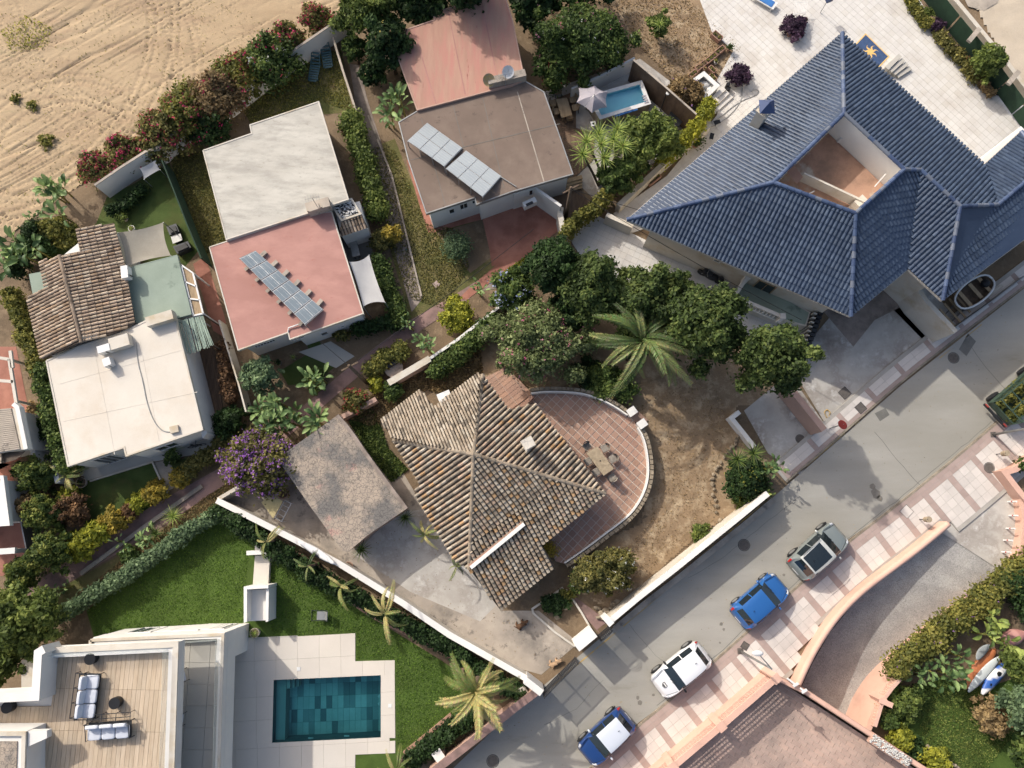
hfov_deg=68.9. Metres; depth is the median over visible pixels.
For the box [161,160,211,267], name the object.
screen fence
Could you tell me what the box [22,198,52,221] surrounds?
banana plant
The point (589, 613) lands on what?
gate strip
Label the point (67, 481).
palm tree
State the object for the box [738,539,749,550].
manhole cover
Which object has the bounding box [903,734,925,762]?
garden shrub
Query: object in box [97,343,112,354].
condenser
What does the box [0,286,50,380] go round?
hedge
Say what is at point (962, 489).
pavement
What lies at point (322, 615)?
folding chair
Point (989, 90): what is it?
hedge
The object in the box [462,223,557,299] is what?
red boundary walk
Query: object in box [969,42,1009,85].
leafy tree
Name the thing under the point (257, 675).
pool deck
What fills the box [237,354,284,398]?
leafy tree
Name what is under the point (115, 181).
garden wall
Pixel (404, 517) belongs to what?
yucca plant
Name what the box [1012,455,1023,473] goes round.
garden shrub
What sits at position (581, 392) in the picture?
terrace wall
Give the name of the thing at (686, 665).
parked car
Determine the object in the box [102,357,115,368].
condenser
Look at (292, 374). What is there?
little lawn
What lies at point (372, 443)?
hedge
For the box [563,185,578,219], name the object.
utility pole
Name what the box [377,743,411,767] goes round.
palm tree
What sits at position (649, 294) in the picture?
leafy tree
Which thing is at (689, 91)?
garden shrub
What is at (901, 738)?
garden shrub
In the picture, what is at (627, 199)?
garden wall
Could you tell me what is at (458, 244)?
clipped ball
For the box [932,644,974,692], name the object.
banana plant
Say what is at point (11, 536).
brick terrace
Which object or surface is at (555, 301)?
leafy tree
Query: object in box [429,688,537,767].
street wall
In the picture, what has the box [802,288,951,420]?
villa drive
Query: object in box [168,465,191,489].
garden shrub
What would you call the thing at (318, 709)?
swimming pool
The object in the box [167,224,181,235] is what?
cube sofa
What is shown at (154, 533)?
yucca plant
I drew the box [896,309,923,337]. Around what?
drive strip
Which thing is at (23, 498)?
garden shrub
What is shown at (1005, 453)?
litter bin
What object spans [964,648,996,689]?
canoe
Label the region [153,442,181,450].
window
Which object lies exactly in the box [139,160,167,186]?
shade sail
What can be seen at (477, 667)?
hedge
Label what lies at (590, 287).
leafy tree
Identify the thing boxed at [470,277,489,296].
banana plant
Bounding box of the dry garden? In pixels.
[570,350,766,607]
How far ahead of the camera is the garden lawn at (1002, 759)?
44.93 m
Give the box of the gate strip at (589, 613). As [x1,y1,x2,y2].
[565,589,604,631]
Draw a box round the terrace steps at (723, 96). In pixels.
[712,87,732,113]
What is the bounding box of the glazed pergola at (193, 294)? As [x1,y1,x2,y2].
[180,264,218,326]
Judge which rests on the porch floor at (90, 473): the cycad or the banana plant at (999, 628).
the cycad
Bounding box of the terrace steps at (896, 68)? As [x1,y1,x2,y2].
[884,54,911,78]
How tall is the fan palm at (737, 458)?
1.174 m
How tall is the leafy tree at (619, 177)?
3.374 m
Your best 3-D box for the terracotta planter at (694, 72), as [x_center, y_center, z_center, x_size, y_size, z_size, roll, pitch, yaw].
[12.740,-21.831,52.537,0.674,0.442,0.350,-41,82,-7]
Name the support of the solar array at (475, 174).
on the bungalow at (509, 133)
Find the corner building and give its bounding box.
[649,666,926,767]
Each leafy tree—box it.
[0,583,71,674]
[0,650,22,687]
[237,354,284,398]
[328,0,399,35]
[341,29,366,64]
[356,56,386,87]
[363,12,415,74]
[391,0,450,25]
[443,0,488,16]
[476,296,603,385]
[509,0,565,34]
[520,233,581,295]
[528,0,642,87]
[547,294,583,331]
[551,0,614,8]
[556,246,628,329]
[595,157,643,196]
[612,106,686,168]
[613,261,681,338]
[614,333,650,361]
[621,150,651,180]
[660,280,752,380]
[663,268,695,297]
[719,319,825,397]
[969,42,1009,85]
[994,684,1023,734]
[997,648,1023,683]
[1007,728,1023,767]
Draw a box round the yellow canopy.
[261,496,288,518]
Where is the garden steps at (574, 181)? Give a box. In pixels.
[566,175,582,191]
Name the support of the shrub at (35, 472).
on the ground at (84, 208)
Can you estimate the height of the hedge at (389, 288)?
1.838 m
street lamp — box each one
[737,648,771,669]
[990,428,1023,436]
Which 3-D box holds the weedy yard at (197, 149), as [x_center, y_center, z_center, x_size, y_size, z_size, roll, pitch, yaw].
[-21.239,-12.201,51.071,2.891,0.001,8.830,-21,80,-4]
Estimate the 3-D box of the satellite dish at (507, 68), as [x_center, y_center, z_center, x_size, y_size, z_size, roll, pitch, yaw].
[-0.252,-20.162,48.451,0.773,0.870,0.679,0,79,0]
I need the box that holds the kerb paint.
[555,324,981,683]
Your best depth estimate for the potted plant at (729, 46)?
52.59 m
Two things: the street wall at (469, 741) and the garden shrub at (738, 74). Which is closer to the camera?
the street wall at (469, 741)
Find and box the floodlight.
[787,678,798,686]
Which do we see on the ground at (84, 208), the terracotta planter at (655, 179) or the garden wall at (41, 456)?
the garden wall at (41, 456)
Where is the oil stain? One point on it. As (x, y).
(875, 492)
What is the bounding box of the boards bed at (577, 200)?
[551,189,587,216]
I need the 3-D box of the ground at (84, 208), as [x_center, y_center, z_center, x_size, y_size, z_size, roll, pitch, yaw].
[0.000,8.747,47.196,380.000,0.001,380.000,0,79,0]
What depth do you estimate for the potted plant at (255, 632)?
45.45 m
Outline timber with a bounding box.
[970,284,1003,310]
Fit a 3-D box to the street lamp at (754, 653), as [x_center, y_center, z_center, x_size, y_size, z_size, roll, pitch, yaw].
[13.604,15.415,42.904,0.510,5.810,1.591,-42,82,-7]
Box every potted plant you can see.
[76,477,87,487]
[114,210,127,222]
[128,225,135,230]
[250,628,260,639]
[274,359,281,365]
[279,489,288,498]
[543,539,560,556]
[691,135,706,150]
[726,43,734,51]
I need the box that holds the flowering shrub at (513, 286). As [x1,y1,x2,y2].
[487,262,536,312]
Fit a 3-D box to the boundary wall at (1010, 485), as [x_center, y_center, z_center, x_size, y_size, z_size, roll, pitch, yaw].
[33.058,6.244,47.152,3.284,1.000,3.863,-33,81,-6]
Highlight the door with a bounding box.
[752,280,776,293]
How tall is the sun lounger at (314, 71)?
0.726 m
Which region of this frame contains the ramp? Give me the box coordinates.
[802,533,993,727]
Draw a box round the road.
[454,289,1023,767]
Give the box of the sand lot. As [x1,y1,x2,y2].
[977,0,1023,80]
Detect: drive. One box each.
[229,455,573,674]
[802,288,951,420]
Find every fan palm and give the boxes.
[722,447,751,471]
[739,442,767,466]
[762,458,771,476]
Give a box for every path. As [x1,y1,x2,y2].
[27,281,476,595]
[349,64,421,310]
[483,283,495,290]
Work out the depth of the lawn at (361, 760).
46.20 m
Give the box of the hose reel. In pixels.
[724,82,730,91]
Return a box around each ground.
[0,0,1023,767]
[545,59,699,197]
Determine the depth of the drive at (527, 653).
46.55 m
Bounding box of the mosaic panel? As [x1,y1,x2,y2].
[856,33,889,66]
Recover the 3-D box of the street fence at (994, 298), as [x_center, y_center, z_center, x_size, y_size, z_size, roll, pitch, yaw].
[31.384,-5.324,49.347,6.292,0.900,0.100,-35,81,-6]
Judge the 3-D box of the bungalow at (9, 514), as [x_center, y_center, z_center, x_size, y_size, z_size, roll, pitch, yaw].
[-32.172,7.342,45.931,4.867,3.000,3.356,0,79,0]
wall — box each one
[30,450,73,483]
[94,25,346,197]
[215,498,526,679]
[217,485,241,499]
[244,583,276,622]
[341,397,378,420]
[387,356,430,385]
[429,306,506,360]
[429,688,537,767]
[513,187,568,238]
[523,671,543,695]
[530,387,627,415]
[564,427,653,566]
[570,57,634,97]
[603,213,632,234]
[607,491,769,621]
[615,97,718,212]
[628,59,696,128]
[725,410,755,448]
[778,390,826,434]
[790,521,950,685]
[845,498,1023,730]
[869,668,910,726]
[993,455,1023,501]
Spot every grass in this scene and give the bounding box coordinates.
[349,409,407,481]
[350,349,482,425]
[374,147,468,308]
[501,257,524,272]
[587,378,727,601]
[597,0,738,79]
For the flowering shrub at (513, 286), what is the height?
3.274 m
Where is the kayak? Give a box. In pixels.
[981,663,1005,694]
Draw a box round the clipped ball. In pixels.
[439,229,474,264]
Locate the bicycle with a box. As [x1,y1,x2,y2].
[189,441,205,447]
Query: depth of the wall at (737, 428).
47.59 m
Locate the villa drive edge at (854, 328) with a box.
[824,290,899,345]
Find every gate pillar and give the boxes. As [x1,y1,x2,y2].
[572,626,596,650]
[600,612,613,626]
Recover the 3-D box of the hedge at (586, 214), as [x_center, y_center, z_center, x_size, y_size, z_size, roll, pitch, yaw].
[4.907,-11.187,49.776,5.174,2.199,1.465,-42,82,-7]
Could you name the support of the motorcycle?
on the terrace at (622, 247)
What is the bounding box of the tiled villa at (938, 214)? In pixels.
[626,31,1023,317]
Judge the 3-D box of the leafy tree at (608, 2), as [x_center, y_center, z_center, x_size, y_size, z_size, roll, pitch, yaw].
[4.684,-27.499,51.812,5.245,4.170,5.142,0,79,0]
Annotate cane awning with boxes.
[178,315,220,353]
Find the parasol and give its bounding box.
[576,85,607,112]
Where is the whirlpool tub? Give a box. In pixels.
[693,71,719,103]
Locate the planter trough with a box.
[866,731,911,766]
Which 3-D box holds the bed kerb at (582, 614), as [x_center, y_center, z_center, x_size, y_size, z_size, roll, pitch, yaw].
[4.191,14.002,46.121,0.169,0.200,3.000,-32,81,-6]
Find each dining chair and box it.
[549,97,555,107]
[552,105,558,116]
[565,115,573,121]
[569,93,577,104]
[571,103,579,112]
[582,441,591,450]
[583,457,592,466]
[592,468,600,477]
[599,443,609,452]
[607,473,617,481]
[608,453,618,463]
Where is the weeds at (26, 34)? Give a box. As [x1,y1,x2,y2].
[1,15,52,51]
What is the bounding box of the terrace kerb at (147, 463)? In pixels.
[89,461,167,492]
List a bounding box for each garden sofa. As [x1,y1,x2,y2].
[69,671,104,720]
[83,710,134,741]
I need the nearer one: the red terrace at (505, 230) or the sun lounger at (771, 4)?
the red terrace at (505, 230)
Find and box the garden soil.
[373,314,773,413]
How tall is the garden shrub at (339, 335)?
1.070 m
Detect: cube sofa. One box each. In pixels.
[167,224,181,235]
[173,241,193,255]
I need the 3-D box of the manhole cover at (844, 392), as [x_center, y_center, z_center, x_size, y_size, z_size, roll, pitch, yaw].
[21.697,0.587,48.674,0.646,0.036,0.646,-40,82,-7]
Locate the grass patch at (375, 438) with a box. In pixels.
[355,424,402,465]
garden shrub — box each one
[9,461,25,481]
[14,491,40,515]
[25,399,39,413]
[28,230,57,260]
[35,214,77,249]
[36,417,46,441]
[49,490,92,527]
[55,485,82,497]
[64,529,98,563]
[79,518,111,548]
[96,504,135,534]
[116,542,141,563]
[120,503,139,521]
[125,487,149,514]
[139,477,170,505]
[162,449,181,466]
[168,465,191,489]
[210,403,246,440]
[241,403,254,415]
[305,366,324,395]
[332,329,350,342]
[341,387,370,414]
[360,193,368,209]
[366,228,396,251]
[367,375,384,393]
[381,223,403,248]
[382,380,404,402]
[401,70,408,88]
[436,293,474,335]
[539,593,572,617]
[541,56,569,97]
[558,588,577,602]
[567,565,587,594]
[568,546,638,597]
[570,353,602,389]
[586,362,641,406]
[597,34,628,70]
[667,72,707,110]
[689,522,712,542]
[721,455,773,502]
[723,61,753,86]
[731,495,747,509]
[778,13,808,42]
[874,703,885,717]
[879,707,901,730]
[885,721,915,752]
[887,684,924,727]
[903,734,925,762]
[909,683,929,703]
[917,746,952,767]
[923,6,935,16]
[931,17,947,31]
[969,692,1013,740]
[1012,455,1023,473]
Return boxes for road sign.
[830,420,846,428]
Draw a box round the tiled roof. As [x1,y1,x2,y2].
[485,369,530,408]
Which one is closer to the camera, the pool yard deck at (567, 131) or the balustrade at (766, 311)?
the balustrade at (766, 311)
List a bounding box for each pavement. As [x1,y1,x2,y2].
[589,416,1023,767]
[777,260,1023,482]
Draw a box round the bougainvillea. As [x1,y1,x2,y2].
[214,423,299,505]
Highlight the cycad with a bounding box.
[162,445,184,457]
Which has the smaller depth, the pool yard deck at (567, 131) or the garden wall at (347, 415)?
the garden wall at (347, 415)
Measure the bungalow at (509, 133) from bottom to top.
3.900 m
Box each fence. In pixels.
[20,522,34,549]
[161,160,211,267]
[218,320,250,412]
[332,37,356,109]
[924,0,1023,128]
[955,276,1023,327]
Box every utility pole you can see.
[341,361,368,384]
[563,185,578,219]
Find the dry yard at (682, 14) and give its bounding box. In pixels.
[611,0,732,77]
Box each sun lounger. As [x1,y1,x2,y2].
[308,52,321,81]
[321,42,332,67]
[757,0,777,10]
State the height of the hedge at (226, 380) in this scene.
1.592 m
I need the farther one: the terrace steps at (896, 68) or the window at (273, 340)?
the terrace steps at (896, 68)
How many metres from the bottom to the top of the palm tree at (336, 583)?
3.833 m
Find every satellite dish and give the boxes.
[483,73,494,86]
[502,65,513,78]
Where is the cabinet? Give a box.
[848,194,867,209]
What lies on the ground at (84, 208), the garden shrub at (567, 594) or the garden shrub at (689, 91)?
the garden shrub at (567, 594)
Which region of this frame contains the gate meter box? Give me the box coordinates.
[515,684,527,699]
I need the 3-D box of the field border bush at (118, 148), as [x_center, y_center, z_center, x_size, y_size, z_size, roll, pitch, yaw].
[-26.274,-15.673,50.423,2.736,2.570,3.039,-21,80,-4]
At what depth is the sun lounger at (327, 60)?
52.73 m
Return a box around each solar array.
[239,250,323,327]
[407,123,462,172]
[446,151,501,203]
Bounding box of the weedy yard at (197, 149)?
[171,144,224,265]
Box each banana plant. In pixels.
[0,225,51,281]
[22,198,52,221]
[32,173,76,226]
[54,578,73,596]
[108,533,129,552]
[134,520,154,549]
[247,362,332,439]
[261,417,296,440]
[372,81,413,128]
[400,312,414,330]
[411,333,435,353]
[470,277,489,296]
[761,453,789,477]
[906,658,940,688]
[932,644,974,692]
[971,608,1023,657]
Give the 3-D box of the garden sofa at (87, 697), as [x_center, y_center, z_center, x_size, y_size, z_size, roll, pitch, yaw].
[-22.540,16.469,39.391,1.315,0.895,2.300,2,80,0]
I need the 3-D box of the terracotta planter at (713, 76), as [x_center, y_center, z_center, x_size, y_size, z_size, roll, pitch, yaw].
[14.112,-21.547,52.489,0.350,0.433,0.593,-40,82,-7]
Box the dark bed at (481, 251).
[437,220,490,272]
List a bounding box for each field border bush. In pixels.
[75,149,114,191]
[102,131,141,173]
[133,108,198,167]
[157,73,209,147]
[182,67,250,131]
[184,107,232,148]
[207,47,274,109]
[241,28,309,98]
[269,19,309,59]
[297,0,333,35]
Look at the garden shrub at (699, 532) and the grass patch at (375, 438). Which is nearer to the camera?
the garden shrub at (699, 532)
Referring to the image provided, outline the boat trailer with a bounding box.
[939,293,970,326]
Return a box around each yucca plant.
[146,525,163,541]
[160,505,184,525]
[352,540,372,561]
[395,511,412,525]
[652,17,667,28]
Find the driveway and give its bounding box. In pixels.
[897,290,957,341]
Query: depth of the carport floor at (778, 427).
48.33 m
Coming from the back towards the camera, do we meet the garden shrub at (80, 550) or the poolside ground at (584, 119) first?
the poolside ground at (584, 119)
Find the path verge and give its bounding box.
[55,480,235,605]
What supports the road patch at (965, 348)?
on the road
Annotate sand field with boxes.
[0,0,340,237]
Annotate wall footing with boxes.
[613,498,774,630]
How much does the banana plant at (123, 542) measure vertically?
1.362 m
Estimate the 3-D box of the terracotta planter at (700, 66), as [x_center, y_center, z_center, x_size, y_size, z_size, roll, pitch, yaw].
[13.333,-22.446,52.635,0.966,0.474,0.390,-39,82,-7]
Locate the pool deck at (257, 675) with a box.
[232,633,394,767]
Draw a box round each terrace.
[0,347,26,468]
[0,463,24,575]
[193,259,225,335]
[407,160,431,231]
[427,213,480,231]
[483,206,555,265]
[512,394,645,563]
[572,216,802,334]
[613,0,1023,234]
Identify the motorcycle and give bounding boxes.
[697,268,723,283]
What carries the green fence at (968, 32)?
on the ground at (84, 208)
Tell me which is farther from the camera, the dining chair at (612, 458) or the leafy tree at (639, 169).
the leafy tree at (639, 169)
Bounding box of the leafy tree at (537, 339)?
[476,296,603,385]
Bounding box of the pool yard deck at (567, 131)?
[549,93,594,178]
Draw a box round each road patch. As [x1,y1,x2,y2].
[875,408,888,420]
[959,334,975,355]
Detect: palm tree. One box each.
[49,464,88,492]
[255,522,282,559]
[293,549,320,580]
[328,576,359,610]
[365,580,407,644]
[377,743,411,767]
[409,520,439,549]
[435,653,523,739]
[448,555,462,580]
[587,287,698,397]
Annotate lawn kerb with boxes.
[265,554,463,680]
[403,712,450,752]
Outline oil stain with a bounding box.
[636,484,882,704]
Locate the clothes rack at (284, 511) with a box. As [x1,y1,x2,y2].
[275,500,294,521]
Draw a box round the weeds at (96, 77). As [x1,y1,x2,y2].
[0,0,263,218]
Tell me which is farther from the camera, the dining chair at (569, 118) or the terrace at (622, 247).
the dining chair at (569, 118)
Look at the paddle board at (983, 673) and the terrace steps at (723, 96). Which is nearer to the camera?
the paddle board at (983, 673)
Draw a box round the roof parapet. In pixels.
[980,126,1023,163]
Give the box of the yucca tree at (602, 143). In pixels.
[569,115,636,186]
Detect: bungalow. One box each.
[0,402,51,462]
[0,475,28,526]
[26,223,216,467]
[203,101,371,354]
[397,0,573,227]
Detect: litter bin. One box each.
[919,516,931,522]
[996,450,1009,455]
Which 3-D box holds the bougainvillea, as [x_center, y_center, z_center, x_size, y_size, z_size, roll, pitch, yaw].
[-15.407,4.842,45.817,5.250,4.149,5.302,-39,82,-7]
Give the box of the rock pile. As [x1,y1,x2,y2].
[554,599,620,620]
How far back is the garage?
45.05 m
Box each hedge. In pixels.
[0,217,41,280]
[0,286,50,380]
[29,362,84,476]
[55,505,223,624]
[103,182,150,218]
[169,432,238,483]
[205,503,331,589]
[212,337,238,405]
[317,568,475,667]
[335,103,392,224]
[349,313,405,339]
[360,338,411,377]
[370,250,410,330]
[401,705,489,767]
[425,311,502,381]
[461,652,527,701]
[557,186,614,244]
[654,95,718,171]
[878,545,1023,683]
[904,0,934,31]
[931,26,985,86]
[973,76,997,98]
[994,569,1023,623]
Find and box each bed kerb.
[531,587,574,646]
[566,589,591,628]
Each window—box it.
[90,454,127,463]
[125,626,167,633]
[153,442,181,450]
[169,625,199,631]
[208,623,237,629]
[253,339,276,347]
[319,331,328,335]
[448,208,454,214]
[459,202,468,210]
[525,189,533,196]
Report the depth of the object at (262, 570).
46.31 m
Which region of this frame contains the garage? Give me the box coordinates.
[282,414,408,551]
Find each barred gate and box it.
[543,657,578,698]
[597,626,612,640]
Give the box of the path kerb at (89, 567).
[79,484,203,575]
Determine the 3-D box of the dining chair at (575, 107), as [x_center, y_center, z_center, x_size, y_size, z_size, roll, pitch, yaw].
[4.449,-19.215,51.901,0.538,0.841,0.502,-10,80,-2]
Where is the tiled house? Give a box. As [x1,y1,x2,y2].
[381,372,605,610]
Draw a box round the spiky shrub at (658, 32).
[644,8,671,38]
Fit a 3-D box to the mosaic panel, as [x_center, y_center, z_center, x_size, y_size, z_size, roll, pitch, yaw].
[25.449,-23.562,53.069,1.715,0.026,2.569,-40,82,-7]
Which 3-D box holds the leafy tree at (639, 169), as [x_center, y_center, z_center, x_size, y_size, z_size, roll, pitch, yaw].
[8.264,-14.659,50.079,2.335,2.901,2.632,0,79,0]
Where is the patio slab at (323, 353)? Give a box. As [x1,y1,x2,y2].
[300,341,353,367]
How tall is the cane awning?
2.632 m
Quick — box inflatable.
[999,629,1023,646]
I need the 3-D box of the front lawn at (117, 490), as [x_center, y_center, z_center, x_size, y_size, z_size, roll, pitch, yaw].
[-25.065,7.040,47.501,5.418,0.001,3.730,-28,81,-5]
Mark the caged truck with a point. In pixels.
(1006, 404)
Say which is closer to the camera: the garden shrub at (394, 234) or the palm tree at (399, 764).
the palm tree at (399, 764)
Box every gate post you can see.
[626,406,637,416]
[636,418,647,428]
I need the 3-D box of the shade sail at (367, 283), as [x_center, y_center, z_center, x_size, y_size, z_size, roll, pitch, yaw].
[-9.226,-6.299,48.510,1.408,2.900,3.405,-19,80,-4]
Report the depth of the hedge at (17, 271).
49.10 m
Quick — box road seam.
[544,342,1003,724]
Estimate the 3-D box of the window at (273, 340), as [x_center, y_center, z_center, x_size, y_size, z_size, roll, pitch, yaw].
[-15.673,-2.567,47.361,1.395,0.470,0.050,-20,80,-4]
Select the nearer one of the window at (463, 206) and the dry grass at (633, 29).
the window at (463, 206)
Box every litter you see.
[335,522,553,650]
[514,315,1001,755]
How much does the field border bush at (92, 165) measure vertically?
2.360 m
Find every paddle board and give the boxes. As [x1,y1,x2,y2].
[968,656,1000,691]
[976,644,989,659]
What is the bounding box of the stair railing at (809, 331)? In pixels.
[800,311,823,347]
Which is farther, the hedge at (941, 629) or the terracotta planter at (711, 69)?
the terracotta planter at (711, 69)
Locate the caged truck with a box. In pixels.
[983,367,1023,427]
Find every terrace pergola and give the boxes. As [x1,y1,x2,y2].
[0,350,31,405]
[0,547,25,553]
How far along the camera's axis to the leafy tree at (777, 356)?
41.95 m
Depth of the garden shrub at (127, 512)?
46.35 m
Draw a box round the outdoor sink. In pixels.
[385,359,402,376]
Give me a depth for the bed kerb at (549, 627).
45.90 m
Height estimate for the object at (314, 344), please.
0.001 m
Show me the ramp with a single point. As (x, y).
(876, 622)
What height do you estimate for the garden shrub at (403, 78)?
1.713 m
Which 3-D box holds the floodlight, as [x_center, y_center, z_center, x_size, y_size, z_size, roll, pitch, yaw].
[16.466,17.447,43.803,0.366,0.219,0.649,-39,82,-7]
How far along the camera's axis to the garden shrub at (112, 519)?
45.97 m
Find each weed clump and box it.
[9,93,21,104]
[26,100,37,111]
[36,133,55,151]
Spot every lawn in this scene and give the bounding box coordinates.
[78,463,162,523]
[87,523,467,767]
[171,456,191,468]
[244,51,351,123]
[282,355,333,384]
[891,679,1023,767]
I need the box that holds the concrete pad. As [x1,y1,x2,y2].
[965,0,997,10]
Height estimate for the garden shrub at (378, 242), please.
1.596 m
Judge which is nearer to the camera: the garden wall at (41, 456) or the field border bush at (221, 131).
the garden wall at (41, 456)
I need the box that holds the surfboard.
[299,541,334,563]
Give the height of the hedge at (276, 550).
1.759 m
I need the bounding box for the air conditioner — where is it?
[522,197,536,210]
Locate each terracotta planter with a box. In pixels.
[648,174,660,186]
[688,69,697,77]
[694,59,707,71]
[705,51,717,65]
[707,65,716,73]
[709,73,717,80]
[710,30,723,43]
[714,44,725,55]
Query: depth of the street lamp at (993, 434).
46.92 m
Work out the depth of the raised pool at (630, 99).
51.55 m
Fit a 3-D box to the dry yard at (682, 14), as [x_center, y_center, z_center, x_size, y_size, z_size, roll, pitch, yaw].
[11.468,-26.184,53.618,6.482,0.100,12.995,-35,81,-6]
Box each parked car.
[577,706,635,765]
[650,640,711,697]
[729,572,788,628]
[786,522,847,580]
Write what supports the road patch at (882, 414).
on the road
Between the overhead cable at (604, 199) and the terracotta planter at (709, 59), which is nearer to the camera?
the overhead cable at (604, 199)
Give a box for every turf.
[37,163,197,270]
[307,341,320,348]
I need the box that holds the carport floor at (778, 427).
[744,386,822,473]
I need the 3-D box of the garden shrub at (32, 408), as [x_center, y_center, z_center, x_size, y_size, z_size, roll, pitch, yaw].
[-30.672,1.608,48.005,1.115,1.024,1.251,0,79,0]
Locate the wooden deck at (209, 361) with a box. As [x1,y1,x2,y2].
[199,346,222,412]
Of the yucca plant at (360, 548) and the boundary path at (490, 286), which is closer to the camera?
the yucca plant at (360, 548)
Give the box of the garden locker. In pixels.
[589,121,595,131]
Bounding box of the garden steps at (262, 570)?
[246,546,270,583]
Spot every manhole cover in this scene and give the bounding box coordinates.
[487,754,498,767]
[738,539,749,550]
[740,641,749,650]
[795,434,803,442]
[838,386,851,399]
[854,402,866,413]
[900,504,913,517]
[948,352,958,362]
[984,462,994,472]
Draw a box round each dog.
[514,619,527,629]
[547,657,561,668]
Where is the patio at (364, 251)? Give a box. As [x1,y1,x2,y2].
[341,237,372,261]
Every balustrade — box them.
[520,395,533,406]
[735,276,809,330]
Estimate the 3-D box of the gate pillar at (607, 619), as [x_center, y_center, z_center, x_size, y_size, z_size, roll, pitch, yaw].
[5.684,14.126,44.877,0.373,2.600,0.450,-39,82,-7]
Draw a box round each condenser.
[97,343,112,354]
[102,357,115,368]
[120,265,132,280]
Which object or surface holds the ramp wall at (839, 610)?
on the ground at (84, 208)
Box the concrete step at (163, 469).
[154,461,174,490]
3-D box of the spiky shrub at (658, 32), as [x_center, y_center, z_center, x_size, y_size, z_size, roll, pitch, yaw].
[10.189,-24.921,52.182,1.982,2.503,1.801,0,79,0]
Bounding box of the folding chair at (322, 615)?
[311,610,327,621]
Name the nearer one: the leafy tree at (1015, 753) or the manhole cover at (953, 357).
the leafy tree at (1015, 753)
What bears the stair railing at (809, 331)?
on the terrace at (622, 247)
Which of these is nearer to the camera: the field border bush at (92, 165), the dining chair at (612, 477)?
the dining chair at (612, 477)
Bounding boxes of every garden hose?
[711,88,742,126]
[711,89,758,122]
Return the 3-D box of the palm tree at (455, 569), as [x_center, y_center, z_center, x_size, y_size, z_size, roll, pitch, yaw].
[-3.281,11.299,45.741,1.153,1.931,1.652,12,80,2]
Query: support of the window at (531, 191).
in the bungalow at (509, 133)
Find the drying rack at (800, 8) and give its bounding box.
[793,2,807,15]
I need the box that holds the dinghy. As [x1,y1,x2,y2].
[954,274,994,309]
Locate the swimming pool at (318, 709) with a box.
[272,675,380,742]
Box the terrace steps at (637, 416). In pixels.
[631,410,647,422]
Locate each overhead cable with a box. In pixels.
[354,230,531,362]
[572,189,637,209]
[573,190,800,319]
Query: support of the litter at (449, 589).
on the drive at (527, 653)
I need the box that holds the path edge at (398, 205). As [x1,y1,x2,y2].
[367,115,421,295]
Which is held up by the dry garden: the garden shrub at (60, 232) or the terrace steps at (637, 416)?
the terrace steps at (637, 416)
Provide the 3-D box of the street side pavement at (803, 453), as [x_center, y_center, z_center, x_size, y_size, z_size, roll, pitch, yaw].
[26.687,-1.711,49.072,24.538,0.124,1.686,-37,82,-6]
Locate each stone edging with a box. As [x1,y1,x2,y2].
[709,434,739,522]
[925,744,959,767]
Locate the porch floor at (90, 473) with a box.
[80,439,211,480]
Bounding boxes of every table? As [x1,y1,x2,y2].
[1,702,16,713]
[84,653,98,664]
[108,696,123,709]
[171,233,182,243]
[350,241,360,258]
[556,98,571,121]
[587,447,613,475]
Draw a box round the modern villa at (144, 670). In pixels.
[0,623,248,767]
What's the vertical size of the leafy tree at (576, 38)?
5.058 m
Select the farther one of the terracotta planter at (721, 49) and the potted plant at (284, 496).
the terracotta planter at (721, 49)
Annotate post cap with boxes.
[431,748,445,762]
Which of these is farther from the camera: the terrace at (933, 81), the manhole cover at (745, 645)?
the terrace at (933, 81)
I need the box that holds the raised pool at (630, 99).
[587,80,650,126]
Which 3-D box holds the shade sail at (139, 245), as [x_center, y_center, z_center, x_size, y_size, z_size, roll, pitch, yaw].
[-23.476,-8.701,48.955,2.842,2.900,2.452,-18,80,-3]
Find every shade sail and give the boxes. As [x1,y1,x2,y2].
[117,222,186,267]
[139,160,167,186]
[349,255,388,318]
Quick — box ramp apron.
[943,492,1014,566]
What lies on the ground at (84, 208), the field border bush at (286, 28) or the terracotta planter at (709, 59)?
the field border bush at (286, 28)
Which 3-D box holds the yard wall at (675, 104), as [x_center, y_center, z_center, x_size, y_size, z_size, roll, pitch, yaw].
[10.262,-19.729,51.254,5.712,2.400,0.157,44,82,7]

